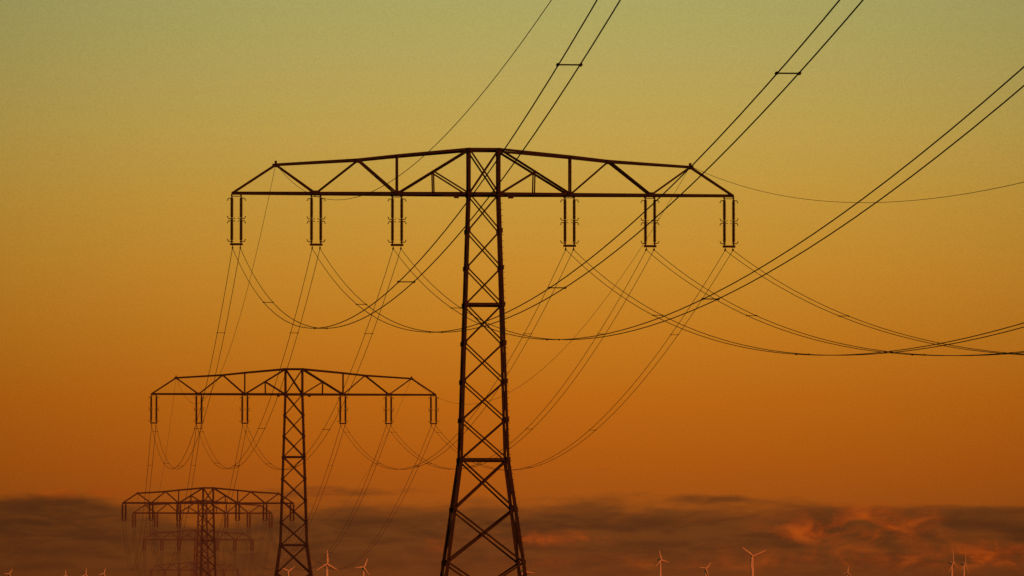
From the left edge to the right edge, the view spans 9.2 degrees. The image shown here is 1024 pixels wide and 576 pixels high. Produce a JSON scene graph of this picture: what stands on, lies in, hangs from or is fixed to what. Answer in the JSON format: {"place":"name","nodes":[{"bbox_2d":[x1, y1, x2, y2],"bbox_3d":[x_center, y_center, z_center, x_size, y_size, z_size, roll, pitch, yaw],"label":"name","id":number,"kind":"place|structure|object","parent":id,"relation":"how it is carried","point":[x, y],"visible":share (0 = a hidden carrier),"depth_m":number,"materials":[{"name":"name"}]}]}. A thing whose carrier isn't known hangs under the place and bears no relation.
{"place":"outdoors","nodes":[
{"label":"outdoors","id":0,"kind":"place"},
{"bbox_2d":[0,0,1023,575],"label":"sky","id":1,"kind":"structure","parent":0,"point":[128,128],"materials":[{"name":"orange"}]},
{"bbox_3d":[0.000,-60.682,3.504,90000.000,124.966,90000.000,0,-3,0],"label":"ground","id":2,"kind":"structure","parent":0,"visible":0},
{"bbox_2d":[149,562,238,575],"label":"power pylon","id":3,"kind":"object","parent":2,"relation":"on","point":[182,569],"visible":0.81,"depth_m":2601.67,"materials":[{"name":"metal"}]},
{"bbox_2d":[142,529,253,575],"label":"power pylon","id":4,"kind":"object","parent":2,"relation":"on","point":[195,539],"visible":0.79,"depth_m":2095.73,"materials":[{"name":"metal"}]},
{"bbox_2d":[144,534,252,575],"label":"power line","id":5,"kind":"object","parent":4,"relation":"attached to","point":[217,561],"visible":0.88,"depth_m":2146.61,"materials":[{"name":"black metal"}]},
{"bbox_2d":[131,500,272,575],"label":"power pylon","id":6,"kind":"object","parent":2,"relation":"on","point":[198,512],"visible":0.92,"depth_m":1652.33,"materials":[{"name":"metal"}]},
{"bbox_2d":[133,508,271,575],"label":"power line","id":7,"kind":"object","parent":6,"relation":"attached to","point":[216,554],"visible":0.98,"depth_m":1763.51,"materials":[{"name":"black metal"}]},
{"bbox_2d":[123,494,292,555],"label":"power line","id":8,"kind":"object","parent":6,"relation":"attached to","point":[225,532],"visible":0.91,"depth_m":1486.90,"materials":[{"name":"black metal"}]},
{"bbox_2d":[121,487,294,575],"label":"power pylon","id":9,"kind":"object","parent":2,"relation":"on","point":[212,502],"visible":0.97,"depth_m":1343.60,"materials":[{"name":"metal"}]},
{"bbox_2d":[280,566,294,575],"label":"wind turbine","id":10,"kind":"object","parent":2,"relation":"on","point":[287,571],"visible":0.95,"depth_m":14981.37,"materials":[{"name":"paint"}]},
{"bbox_2d":[149,368,438,575],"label":"power pylon","id":11,"kind":"object","parent":2,"relation":"on","point":[301,394],"visible":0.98,"depth_m":805.61,"materials":[{"name":"black metal"}]},
{"bbox_2d":[123,380,435,570],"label":"power line","id":12,"kind":"object","parent":11,"relation":"attached to","point":[266,522],"visible":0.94,"depth_m":912.94,"materials":[{"name":"black metal"}]},
{"bbox_2d":[315,550,338,575],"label":"wind turbine","id":13,"kind":"object","parent":2,"relation":"on","point":[326,564],"visible":0.96,"depth_m":13484.83,"materials":[{"name":"paint"}]},
{"bbox_2d":[354,558,368,575],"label":"wind turbine","id":14,"kind":"object","parent":2,"relation":"on","point":[363,568],"visible":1,"depth_m":14983.42,"materials":[{"name":"paint"}]},
{"bbox_2d":[227,148,738,575],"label":"power pylon","id":15,"kind":"object","parent":2,"relation":"on","point":[498,194],"visible":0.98,"depth_m":456.48,"materials":[{"name":"metal"}]},
{"bbox_2d":[151,169,732,469],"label":"power line","id":16,"kind":"object","parent":15,"relation":"attached to","point":[415,466],"visible":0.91,"depth_m":529.60,"materials":[{"name":"metal"}]},
{"bbox_2d":[232,0,1023,355],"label":"power line","id":17,"kind":"object","parent":15,"relation":"hanging from","point":[936,344],"visible":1,"depth_m":242.09,"materials":[{"name":"metal"}]},
{"bbox_2d":[655,550,668,575],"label":"wind turbine","id":18,"kind":"object","parent":2,"relation":"on","point":[660,559],"visible":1,"depth_m":14983.85,"materials":[{"name":"paint"}]},
{"bbox_2d":[699,562,710,575],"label":"wind turbine","id":19,"kind":"object","parent":2,"relation":"on","point":[705,572],"visible":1,"depth_m":15981.84,"materials":[{"name":"paint"}]},
{"bbox_2d":[742,547,765,575],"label":"wind turbine","id":20,"kind":"object","parent":2,"relation":"on","point":[751,562],"visible":1,"depth_m":13984.27,"materials":[{"name":"paint"}]},
{"bbox_2d":[948,554,958,575],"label":"wind turbine","id":21,"kind":"object","parent":2,"relation":"on","point":[951,563],"visible":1,"depth_m":14485.17,"materials":[{"name":"paint"}]},
{"bbox_2d":[960,556,969,575],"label":"wind turbine","id":22,"kind":"object","parent":2,"relation":"on","point":[963,567],"visible":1,"depth_m":15484.66,"materials":[{"name":"paint"}]}
]}

